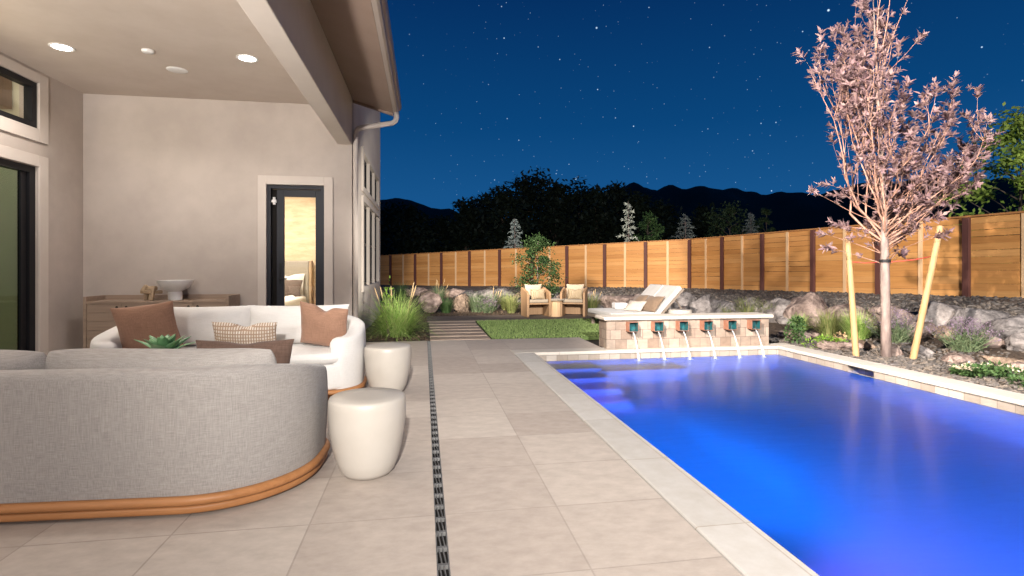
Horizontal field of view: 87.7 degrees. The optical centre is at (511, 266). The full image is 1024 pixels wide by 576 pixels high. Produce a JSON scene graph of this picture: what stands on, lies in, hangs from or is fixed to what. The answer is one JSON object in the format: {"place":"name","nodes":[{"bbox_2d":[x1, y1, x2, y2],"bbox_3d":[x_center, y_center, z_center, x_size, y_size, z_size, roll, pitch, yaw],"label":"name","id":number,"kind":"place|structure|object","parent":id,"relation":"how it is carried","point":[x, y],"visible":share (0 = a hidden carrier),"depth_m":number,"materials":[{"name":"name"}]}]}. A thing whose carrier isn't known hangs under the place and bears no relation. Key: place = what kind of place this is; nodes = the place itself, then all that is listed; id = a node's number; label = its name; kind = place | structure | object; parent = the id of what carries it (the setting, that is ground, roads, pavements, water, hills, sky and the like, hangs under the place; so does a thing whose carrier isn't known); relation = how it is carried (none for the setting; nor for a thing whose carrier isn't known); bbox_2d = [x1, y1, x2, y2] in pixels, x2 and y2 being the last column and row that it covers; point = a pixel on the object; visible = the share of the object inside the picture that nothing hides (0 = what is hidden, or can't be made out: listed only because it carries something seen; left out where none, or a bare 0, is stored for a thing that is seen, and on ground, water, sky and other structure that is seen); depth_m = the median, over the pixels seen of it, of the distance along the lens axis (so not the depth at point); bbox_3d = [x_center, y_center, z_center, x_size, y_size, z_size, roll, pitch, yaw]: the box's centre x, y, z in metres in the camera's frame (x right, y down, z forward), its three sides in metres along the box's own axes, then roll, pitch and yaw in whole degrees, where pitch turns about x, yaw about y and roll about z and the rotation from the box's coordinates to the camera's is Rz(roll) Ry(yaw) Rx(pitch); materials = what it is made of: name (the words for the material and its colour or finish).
{"place":"outdoors","nodes":[
{"label":"outdoors","id":0,"kind":"place"},
{"bbox_2d":[0,337,741,575],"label":"patio deck","id":1,"kind":"structure","parent":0,"point":[540,477],"depth_m":2.54,"materials":[{"name":"tile"}]},
{"bbox_2d":[83,294,239,347],"bbox_3d":[-4.836,0.800,7.442,1.800,0.800,0.460,0,0,-9],"label":"sideboard","id":2,"kind":"object","parent":1,"relation":"on","point":[98,319],"visible":0.27,"depth_m":7.20,"materials":[{"name":"brown wood"}]},
{"bbox_2d":[140,285,162,299],"bbox_3d":[-5.003,0.356,7.376,0.261,0.217,0.175,0,0,-9],"label":"wood knot sculpture","id":3,"kind":"object","parent":2,"relation":"on","point":[149,292],"visible":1,"depth_m":7.33,"materials":[{"name":"wood"}]},
{"bbox_2d":[156,280,193,299],"bbox_3d":[-4.706,0.327,7.453,0.444,0.275,0.444,0,0,-9],"label":"bowl","id":4,"kind":"object","parent":2,"relation":"on","point":[174,288],"visible":0.97,"depth_m":7.37,"materials":[{"name":"white ceramic"}]},
{"bbox_2d":[0,348,329,522],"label":"sofa","id":5,"kind":"object","parent":1,"relation":"on","point":[87,433],"visible":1,"depth_m":2.54,"materials":[{"name":"grey fabric"}]},
{"bbox_2d":[196,339,293,363],"bbox_3d":[-1.622,0.609,3.217,0.582,0.340,0.142,0,-13,-5],"label":"throw pillow","id":6,"kind":"object","parent":5,"relation":"on","point":[281,350],"visible":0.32,"depth_m":3.22,"materials":[{"name":"brown fabric"}]},
{"bbox_2d":[90,304,366,399],"bbox_3d":[-2.575,0.792,5.069,2.324,0.816,1.044,0,0,-9],"label":"sofa","id":7,"kind":"object","parent":1,"relation":"on","point":[341,359],"visible":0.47,"depth_m":5.09,"materials":[{"name":"white fabric"}]},
{"bbox_2d":[110,300,183,348],"bbox_3d":[-3.291,0.552,4.822,0.501,0.458,0.183,-7,19,-14],"label":"throw pillow","id":8,"kind":"object","parent":7,"relation":"on","point":[139,323],"visible":0.8,"depth_m":4.74,"materials":[{"name":"fabric"}]},
{"bbox_2d":[212,322,276,343],"bbox_3d":[-2.367,0.631,4.737,0.538,0.298,0.156,2,16,-13],"label":"throw pillow","id":9,"kind":"object","parent":7,"relation":"on","point":[237,333],"visible":0.56,"depth_m":4.67,"materials":[{"name":"fabric"}]},
{"bbox_2d":[300,301,347,346],"bbox_3d":[-1.786,0.563,5.063,0.479,0.437,0.183,9,19,5],"label":"throw pillow","id":10,"kind":"object","parent":7,"relation":"on","point":[320,326],"visible":0.78,"depth_m":4.98,"materials":[{"name":"fabric"}]},
{"bbox_2d":[328,387,405,479],"bbox_3d":[-0.843,0.975,3.114,0.441,0.450,0.441,0,0,-9],"label":"side table","id":11,"kind":"object","parent":1,"relation":"on","point":[366,428],"visible":1,"depth_m":2.95,"materials":[{"name":"ceramic"}]},
{"bbox_2d":[364,342,410,390],"bbox_3d":[-1.185,0.975,5.095,0.441,0.450,0.441,0,0,-9],"label":"side table","id":12,"kind":"object","parent":1,"relation":"on","point":[387,364],"visible":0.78,"depth_m":4.92,"materials":[{"name":"ceramic"}]},
{"bbox_2d":[427,341,450,575],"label":"trench drain","id":13,"kind":"object","parent":1,"relation":"in","point":[442,560],"visible":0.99,"depth_m":2.87,"materials":[{"name":"metal"}]},
{"bbox_3d":[-2.533,0.995,3.991,0.950,0.410,0.950,0,0,-9],"label":"coffee table","id":14,"kind":"object","parent":1,"relation":"on","visible":0},
{"bbox_2d":[133,334,195,348],"bbox_3d":[-2.543,0.644,3.923,0.399,0.287,0.350,0,0,33],"label":"potted succulent","id":15,"kind":"object","parent":14,"relation":"on","point":[168,341],"visible":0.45,"depth_m":3.85,"materials":[{"name":"green plant"}]},
{"bbox_2d":[390,281,411,300],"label":"ornamental grass","id":16,"kind":"object","parent":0,"point":[398,292],"depth_m":17.13,"materials":[{"name":"green plant"}]},
{"bbox_2d":[429,322,489,340],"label":"path","id":17,"kind":"structure","parent":0,"point":[461,330],"depth_m":9.87,"materials":[{"name":"concrete"}]},
{"bbox_2d":[464,292,488,311],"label":"ornamental grass","id":18,"kind":"object","parent":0,"point":[473,305],"depth_m":13.79,"materials":[{"name":"plant"}]},
{"bbox_2d":[501,293,520,312],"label":"ornamental grass","id":19,"kind":"object","parent":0,"point":[511,305],"depth_m":13.62,"materials":[{"name":"plant"}]},
{"bbox_2d":[427,314,597,322],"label":"walkway","id":20,"kind":"structure","parent":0,"point":[433,319],"depth_m":12.53,"materials":[{"name":"concrete"}]},
{"bbox_2d":[521,284,550,316],"bbox_3d":[0.574,0.812,12.861,0.600,0.765,0.552,0,0,-15],"label":"armchair","id":21,"kind":"object","parent":20,"relation":"on","point":[529,306],"visible":0.73,"depth_m":12.85,"materials":[{"name":"brown wood"}]},
{"bbox_2d":[547,298,564,316],"bbox_3d":[1.053,0.984,12.843,0.440,0.420,0.440,0,0,-9],"label":"garden table","id":22,"kind":"object","parent":20,"relation":"on","point":[555,307],"visible":0.9,"depth_m":12.71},
{"bbox_2d":[560,284,587,316],"bbox_3d":[1.508,0.812,12.965,0.600,0.765,0.552,0,0,15],"label":"armchair","id":23,"kind":"object","parent":20,"relation":"on","point":[574,306],"visible":0.72,"depth_m":13.09,"materials":[{"name":"brown wood"}]},
{"bbox_2d":[476,318,598,339],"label":"lawn","id":24,"kind":"structure","parent":0,"point":[589,337],"depth_m":9.90,"materials":[{"name":"plant"}]},
{"bbox_2d":[587,284,683,323],"bbox_3d":[2.698,0.788,10.830,2.000,0.824,1.270,0,0,-12],"label":"double sun lounger","id":25,"kind":"object","parent":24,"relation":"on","point":[670,293],"visible":0.32,"depth_m":10.50,"materials":[{"name":"white fabric"}]},
{"bbox_2d":[624,301,646,310],"bbox_3d":[2.428,0.771,10.512,0.405,0.140,0.280,0,41,48],"label":"throw pillow","id":26,"kind":"object","parent":25,"relation":"on","point":[635,306],"visible":1,"depth_m":10.44,"materials":[{"name":"beige fabric"}]},
{"bbox_2d":[641,296,664,311],"bbox_3d":[2.737,0.724,10.447,0.168,0.398,0.460,46,-20,-20],"label":"throw pillow","id":27,"kind":"object","parent":25,"relation":"on","point":[653,303],"visible":0.87,"depth_m":10.33,"materials":[{"name":"beige fabric"}]},
{"bbox_2d":[366,268,961,347],"bbox_3d":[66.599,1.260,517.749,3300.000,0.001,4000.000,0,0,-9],"label":"ground","id":28,"kind":"structure","parent":0,"point":[595,342],"depth_m":35.68,"materials":[{"name":"soil"}]},
{"bbox_2d":[0,0,400,354],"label":"house","id":29,"kind":"structure","parent":28,"relation":"on","point":[128,166],"depth_m":7.52,"materials":[{"name":"paint"}]},
{"bbox_2d":[0,76,11,108],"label":"wall cabinet","id":30,"kind":"object","parent":29,"relation":"attached to","point":[5,93],"depth_m":6.59,"materials":[{"name":"wood"}]},
{"bbox_2d":[0,158,34,350],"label":"sliding door","id":31,"kind":"structure","parent":29,"relation":"in","point":[25,173],"depth_m":6.50,"materials":[{"name":"black metal"}]},
{"bbox_2d":[0,66,36,127],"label":"transom window","id":32,"kind":"structure","parent":29,"relation":"in","point":[30,87],"depth_m":6.53,"materials":[{"name":"black metal"}]},
{"bbox_2d":[48,43,74,51],"bbox_3d":[-5.001,-2.435,5.925,0.236,0.010,0.236,0,0,-9],"label":"ceiling light","id":33,"kind":"object","parent":29,"relation":"attached to","point":[62,47],"visible":1,"depth_m":5.92,"materials":[{"name":"white plastic"}]},
{"bbox_2d":[271,189,320,305],"bbox_3d":[-3.240,0.005,8.017,0.707,2.330,0.105,0,0,-9],"label":"door","id":34,"kind":"structure","parent":29,"relation":"in","point":[281,193],"depth_m":8.01,"materials":[{"name":"metal"}]},
{"bbox_2d":[285,261,312,305],"bbox_3d":[-5.081,0.535,10.767,1.600,1.330,2.220,0,0,-9],"label":"bed","id":35,"kind":"object","parent":29,"relation":"in","point":[299,267],"visible":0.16,"depth_m":11.80,"materials":[{"name":"fabric"}]},
{"bbox_2d":[285,279,302,296],"bbox_3d":[-4.813,0.447,11.429,0.582,0.399,0.165,5,-24,-13],"label":"pillow","id":36,"kind":"object","parent":35,"relation":"on","point":[293,287],"visible":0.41,"depth_m":11.39,"materials":[{"name":"grey fabric"}]},
{"bbox_2d":[361,195,379,291],"bbox_3d":[-2.958,-0.405,11.015,0.160,1.690,3.460,0,0,-9],"label":"window","id":37,"kind":"structure","parent":29,"relation":"in","point":[368,219],"depth_m":10.45,"materials":[{"name":"white metal"}]},
{"bbox_2d":[361,146,379,210],"bbox_3d":[-2.958,-1.720,11.015,0.160,0.780,3.460,0,0,-9],"label":"window","id":38,"kind":"structure","parent":29,"relation":"in","point":[368,182],"depth_m":10.45,"materials":[{"name":"white metal"}]},
{"bbox_2d":[380,199,407,270],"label":"dark tree","id":39,"kind":"object","parent":28,"relation":"on","point":[387,220],"visible":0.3,"depth_m":69.43,"materials":[{"name":"green plant"}]},
{"bbox_2d":[384,203,440,272],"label":"dark tree","id":40,"kind":"object","parent":28,"relation":"on","point":[412,225],"visible":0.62,"depth_m":61.11,"materials":[{"name":"green plant"}]},
{"bbox_2d":[438,196,491,274],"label":"dark tree","id":41,"kind":"object","parent":28,"relation":"on","point":[463,234],"visible":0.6,"depth_m":64.07,"materials":[{"name":"green plant"}]},
{"bbox_2d":[462,193,500,249],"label":"dark tree","id":42,"kind":"object","parent":28,"relation":"on","point":[477,199],"visible":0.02,"depth_m":70.43,"materials":[{"name":"green plant"}]},
{"bbox_2d":[471,184,537,271],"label":"dark tree","id":43,"kind":"object","parent":28,"relation":"on","point":[504,206],"visible":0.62,"depth_m":60.23,"materials":[{"name":"green plant"}]},
{"bbox_2d":[501,218,522,283],"bbox_3d":[0.291,-0.687,27.904,3.676,3.776,3.825,0,0,-9],"label":"conifer","id":44,"kind":"object","parent":28,"relation":"on","point":[515,242],"visible":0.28,"depth_m":27.98,"materials":[{"name":"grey plant"}]},
{"bbox_2d":[502,170,552,267],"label":"dark tree","id":45,"kind":"object","parent":28,"relation":"on","point":[523,187],"visible":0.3,"depth_m":69.25,"materials":[{"name":"green plant"}]},
{"bbox_2d":[520,166,566,243],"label":"dark tree","id":46,"kind":"object","parent":28,"relation":"on","point":[542,182],"visible":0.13,"depth_m":70.90,"materials":[{"name":"green plant"}]},
{"bbox_2d":[531,178,585,273],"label":"dark tree","id":47,"kind":"object","parent":28,"relation":"on","point":[558,207],"visible":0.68,"depth_m":63.58,"materials":[{"name":"green plant"}]},
{"bbox_2d":[559,175,601,273],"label":"dark tree","id":48,"kind":"object","parent":28,"relation":"on","point":[578,194],"visible":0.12,"depth_m":72.18,"materials":[{"name":"green plant"}]},
{"bbox_2d":[569,183,627,269],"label":"dark tree","id":49,"kind":"object","parent":28,"relation":"on","point":[597,198],"visible":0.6,"depth_m":61.92,"materials":[{"name":"green plant"}]},
{"bbox_2d":[579,181,631,241],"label":"dark tree","id":50,"kind":"object","parent":28,"relation":"on","point":[615,192],"visible":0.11,"depth_m":68.87,"materials":[{"name":"green plant"}]},
{"bbox_2d":[616,202,647,265],"bbox_3d":[6.105,-1.000,26.292,3.650,4.401,3.107,0,0,-9],"label":"conifer","id":51,"kind":"object","parent":28,"relation":"on","point":[630,232],"visible":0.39,"depth_m":25.99,"materials":[{"name":"grey plant"}]},
{"bbox_2d":[605,190,665,257],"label":"dark tree","id":52,"kind":"object","parent":28,"relation":"on","point":[638,203],"visible":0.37,"depth_m":60.01,"materials":[{"name":"green plant"}]},
{"bbox_2d":[511,343,794,355],"bbox_3d":[2.893,1.220,3.351,4.340,0.049,9.470,0,0,-9],"label":"pool coping","id":53,"kind":"object","parent":28,"relation":"on","point":[569,351],"visible":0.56,"depth_m":7.71,"materials":[{"name":"stone"}]},
{"bbox_2d":[595,312,773,348],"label":"fountain wall","id":54,"kind":"structure","parent":53,"relation":"on","point":[623,331],"depth_m":7.92,"materials":[{"name":"stone"}]},
{"bbox_2d":[633,211,675,276],"bbox_3d":[7.790,-0.926,30.098,2.384,4.457,2.700,0,0,-9],"label":"green tree","id":55,"kind":"object","parent":28,"relation":"on","point":[647,223],"visible":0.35,"depth_m":29.83,"materials":[{"name":"green plant"}]},
{"bbox_2d":[647,196,693,272],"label":"dark tree","id":56,"kind":"object","parent":28,"relation":"on","point":[670,225],"visible":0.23,"depth_m":68.84,"materials":[{"name":"green plant"}]},
{"bbox_2d":[671,213,701,284],"bbox_3d":[10.429,-1.010,32.084,2.910,4.422,2.844,0,0,-39],"label":"conifer","id":57,"kind":"object","parent":28,"relation":"on","point":[685,228],"visible":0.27,"depth_m":31.94,"materials":[{"name":"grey plant"}]},
{"bbox_2d":[380,211,1023,297],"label":"fence","id":58,"kind":"object","parent":28,"relation":"on","point":[1000,273],"visible":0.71,"depth_m":16.39,"materials":[{"name":"brown wood"}]},
{"bbox_2d":[682,201,735,276],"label":"dark tree","id":59,"kind":"object","parent":28,"relation":"on","point":[700,229],"visible":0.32,"depth_m":67.92,"materials":[{"name":"green plant"}]},
{"bbox_2d":[694,200,762,267],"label":"green tree","id":60,"kind":"object","parent":28,"relation":"on","point":[729,210],"visible":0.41,"depth_m":44.66,"materials":[{"name":"green plant"}]},
{"bbox_2d":[736,212,758,276],"bbox_3d":[17.873,-1.452,40.077,2.877,5.306,2.881,0,0,-9],"label":"conifer","id":61,"kind":"object","parent":28,"relation":"on","point":[750,217],"visible":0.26,"depth_m":39.99,"materials":[{"name":"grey plant"}]},
{"bbox_2d":[750,207,776,276],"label":"green tree","id":62,"kind":"object","parent":28,"relation":"on","point":[765,211],"visible":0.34,"depth_m":43.87,"materials":[{"name":"green plant"}]},
{"bbox_2d":[515,346,1023,575],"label":"pool coping","id":63,"kind":"object","parent":28,"relation":"on","point":[742,545],"visible":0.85,"depth_m":3.11,"materials":[{"name":"stone"}]},
{"bbox_2d":[935,102,1023,257],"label":"green tree","id":64,"kind":"object","parent":28,"relation":"on","point":[1016,131],"visible":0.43,"depth_m":14.01,"materials":[{"name":"green plant"}]},
{"bbox_2d":[366,285,1023,393],"bbox_3d":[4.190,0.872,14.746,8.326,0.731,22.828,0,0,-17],"label":"gravel","id":65,"kind":"structure","parent":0,"point":[908,363],"depth_m":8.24,"materials":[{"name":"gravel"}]},
{"bbox_2d":[362,283,442,341],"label":"fountain grass","id":66,"kind":"object","parent":65,"relation":"on","point":[403,323],"depth_m":8.96,"materials":[{"name":"plant"}]},
{"bbox_2d":[418,292,442,312],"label":"boulder","id":67,"kind":"object","parent":65,"relation":"on","point":[435,300],"visible":0.95,"depth_m":13.41,"materials":[{"name":"stone"}]},
{"bbox_2d":[452,293,470,311],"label":"boulder","id":68,"kind":"object","parent":65,"relation":"on","point":[459,302],"visible":0.81,"depth_m":13.81,"materials":[{"name":"stone"}]},
{"bbox_2d":[476,296,499,312],"bbox_3d":[-0.630,0.968,13.752,0.665,0.449,0.656,0,0,14],"label":"lavender","id":69,"kind":"object","parent":65,"relation":"on","point":[488,307],"visible":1,"depth_m":13.72,"materials":[{"name":"green plant"}]},
{"bbox_2d":[509,232,566,303],"bbox_3d":[0.740,0.097,15.338,1.627,2.206,1.537,0,0,12],"label":"sapling","id":70,"kind":"object","parent":65,"relation":"on","point":[544,261],"visible":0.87,"depth_m":15.16,"materials":[{"name":"green plant"}]},
{"bbox_2d":[588,288,603,307],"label":"ornamental grass","id":71,"kind":"object","parent":65,"relation":"on","point":[592,302],"depth_m":13.74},
{"bbox_2d":[597,295,632,307],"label":"boulder","id":72,"kind":"object","parent":65,"relation":"on","point":[615,298],"visible":0.4,"depth_m":13.77,"materials":[{"name":"stone"}]},
{"bbox_2d":[671,292,697,308],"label":"boulder","id":73,"kind":"object","parent":65,"relation":"on","point":[684,298],"visible":0.3,"depth_m":12.42,"materials":[{"name":"stone"}]},
{"bbox_2d":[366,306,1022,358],"bbox_3d":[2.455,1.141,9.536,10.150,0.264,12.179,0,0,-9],"label":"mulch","id":74,"kind":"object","parent":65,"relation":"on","point":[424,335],"visible":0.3,"depth_m":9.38,"materials":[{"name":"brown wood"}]},
{"bbox_2d":[685,294,711,312],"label":"boulder","id":75,"kind":"object","parent":65,"relation":"on","point":[702,304],"visible":0.57,"depth_m":11.92,"materials":[{"name":"stone"}]},
{"bbox_2d":[710,299,737,312],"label":"boulder","id":76,"kind":"object","parent":65,"relation":"on","point":[716,307],"visible":0.39,"depth_m":11.67,"materials":[{"name":"stone"}]},
{"bbox_2d":[730,298,763,312],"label":"ornamental grass","id":77,"kind":"object","parent":65,"relation":"on","point":[740,309],"depth_m":11.20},
{"bbox_2d":[757,297,790,322],"bbox_3d":[5.476,0.964,10.987,0.715,0.666,1.035,0,0,-19],"label":"boulder","id":78,"kind":"object","parent":65,"relation":"on","point":[780,304],"visible":0.34,"depth_m":10.82,"materials":[{"name":"stone"}]},
{"bbox_2d":[783,314,806,343],"bbox_3d":[4.465,0.987,8.405,0.335,0.481,0.582,0,0,33],"label":"green shrub","id":79,"kind":"object","parent":65,"relation":"on","point":[797,330],"visible":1,"depth_m":8.36,"materials":[{"name":"green plant"}]},
{"bbox_2d":[776,329,819,338],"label":"boulder","id":80,"kind":"object","parent":65,"relation":"on","point":[807,334],"visible":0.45,"depth_m":8.79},
{"bbox_2d":[783,291,827,321],"bbox_3d":[5.780,0.897,10.450,0.907,0.827,0.693,0,0,36],"label":"boulder","id":81,"kind":"object","parent":65,"relation":"on","point":[811,302],"visible":0.49,"depth_m":10.29,"materials":[{"name":"stone"}]},
{"bbox_2d":[801,334,848,347],"bbox_3d":[4.601,1.112,7.857,0.620,0.262,0.313,0,0,29],"label":"green shrub","id":82,"kind":"object","parent":65,"relation":"on","point":[826,338],"visible":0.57,"depth_m":7.84,"materials":[{"name":"green plant"}]},
{"bbox_2d":[804,309,848,336],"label":"ornamental grass","id":83,"kind":"object","parent":65,"relation":"on","point":[826,327],"depth_m":8.73,"materials":[{"name":"plant"}]},
{"bbox_2d":[816,340,866,349],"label":"boulder","id":84,"kind":"object","parent":65,"relation":"on","point":[831,345],"visible":0.69,"depth_m":7.64,"materials":[{"name":"stone"}]},
{"bbox_2d":[820,303,872,327],"bbox_3d":[6.213,0.978,9.799,0.727,0.606,0.978,0,0,-1],"label":"boulder","id":85,"kind":"object","parent":65,"relation":"on","point":[841,308],"visible":0.29,"depth_m":9.68,"materials":[{"name":"stone"}]},
{"bbox_2d":[845,238,859,356],"bbox_3d":[4.624,0.450,7.247,0.080,1.709,0.278,0,0,3],"label":"tree stake","id":86,"kind":"object","parent":65,"relation":"on","point":[853,316],"visible":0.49,"depth_m":7.22,"materials":[{"name":"brown wood"}]},
{"bbox_2d":[831,307,891,339],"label":"ornamental grass","id":87,"kind":"object","parent":65,"relation":"on","point":[863,330],"depth_m":8.29,"materials":[{"name":"plant"}]},
{"bbox_2d":[866,304,914,327],"bbox_3d":[6.586,0.954,9.253,0.873,0.557,0.834,5,-3,-16],"label":"boulder","id":88,"kind":"object","parent":65,"relation":"on","point":[876,309],"visible":0.24,"depth_m":9.01,"materials":[{"name":"stone"}]},
{"bbox_2d":[861,307,932,343],"bbox_3d":[5.760,0.868,8.034,0.849,0.537,0.896,0,0,27],"label":"lavender","id":89,"kind":"object","parent":65,"relation":"on","point":[898,328],"visible":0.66,"depth_m":7.88,"materials":[{"name":"green plant"}]},
{"bbox_2d":[792,0,1006,356],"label":"plum tree","id":90,"kind":"object","parent":65,"relation":"on","point":[849,105],"visible":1,"depth_m":6.84,"materials":[{"name":"pink plant"}]},
{"bbox_2d":[904,321,936,337],"bbox_3d":[6.253,1.036,8.386,0.704,0.374,0.564,0,0,27],"label":"boulder","id":91,"kind":"object","parent":65,"relation":"on","point":[926,333],"visible":0.24,"depth_m":8.18,"materials":[{"name":"stone"}]},
{"bbox_2d":[918,345,933,357],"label":"boulder","id":92,"kind":"object","parent":65,"relation":"on","point":[924,352],"visible":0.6,"depth_m":6.89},
{"bbox_2d":[909,226,943,358],"bbox_3d":[5.309,0.391,6.844,0.449,1.835,0.081,0,0,1],"label":"tree stake","id":93,"kind":"object","parent":65,"relation":"on","point":[924,304],"visible":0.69,"depth_m":6.82,"materials":[{"name":"brown wood"}]},
{"bbox_2d":[911,301,962,335],"bbox_3d":[6.766,0.945,8.375,0.653,0.810,1.126,0,-1,-16],"label":"boulder","id":94,"kind":"object","parent":65,"relation":"on","point":[938,313],"visible":0.22,"depth_m":8.27,"materials":[{"name":"stone"}]},
{"bbox_2d":[941,352,975,363],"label":"boulder","id":95,"kind":"object","parent":65,"relation":"on","point":[954,357],"visible":0.77,"depth_m":6.45,"materials":[{"name":"stone"}]},
{"bbox_2d":[925,315,1003,352],"bbox_3d":[6.002,0.876,7.071,0.801,0.489,0.814,0,0,-19],"label":"lavender","id":96,"kind":"object","parent":65,"relation":"on","point":[969,339],"visible":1,"depth_m":7.01,"materials":[{"name":"green plant"}]},
{"bbox_2d":[949,331,1005,347],"bbox_3d":[6.543,1.022,7.511,0.468,0.271,0.654,0,0,13],"label":"boulder","id":97,"kind":"object","parent":65,"relation":"on","point":[996,344],"visible":0.14,"depth_m":7.21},
{"bbox_2d":[947,308,1010,330],"bbox_3d":[7.049,0.931,7.832,0.796,0.647,0.861,-2,4,-16],"label":"boulder","id":98,"kind":"object","parent":65,"relation":"on","point":[986,315],"visible":0.23,"depth_m":7.76,"materials":[{"name":"stone"}]},
{"bbox_2d":[948,359,1023,380],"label":"flowering mat","id":99,"kind":"object","parent":65,"relation":"on","point":[981,369],"visible":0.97,"depth_m":5.74,"materials":[{"name":"green plant"}]},
{"bbox_2d":[979,355,1023,364],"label":"boulder","id":100,"kind":"object","parent":65,"relation":"on","point":[1004,360],"visible":0.56,"depth_m":6.24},
{"bbox_2d":[984,313,1023,339],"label":"boulder","id":101,"kind":"object","parent":65,"relation":"on","point":[1009,326],"visible":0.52,"depth_m":7.24,"materials":[{"name":"stone"}]},
{"bbox_2d":[1004,332,1023,350],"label":"boulder","id":102,"kind":"object","parent":65,"relation":"on","point":[1014,341],"visible":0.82,"depth_m":6.97,"materials":[{"name":"stone"}]},
{"bbox_2d":[380,177,1023,266],"bbox_3d":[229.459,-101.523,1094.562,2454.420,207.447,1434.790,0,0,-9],"label":"hills","id":103,"kind":"structure","parent":0,"point":[795,211],"depth_m":984.78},
{"bbox_2d":[380,0,1023,218],"label":"sky","id":104,"kind":"structure","parent":0,"point":[651,94],"materials":[{"name":"blue"}]},
{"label":"pool basin","id":105,"kind":"structure","parent":0,"visible":0},
{"bbox_2d":[539,349,1023,414],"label":"pool tile band","id":106,"kind":"object","parent":105,"relation":"attached to","point":[1005,406],"visible":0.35,"depth_m":7.25,"materials":[{"name":"tile"}]},
{"bbox_2d":[545,354,1023,575],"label":"pool water","id":107,"kind":"structure","parent":105,"relation":"in","point":[820,470],"depth_m":3.76,"materials":[{"name":"liquid"}]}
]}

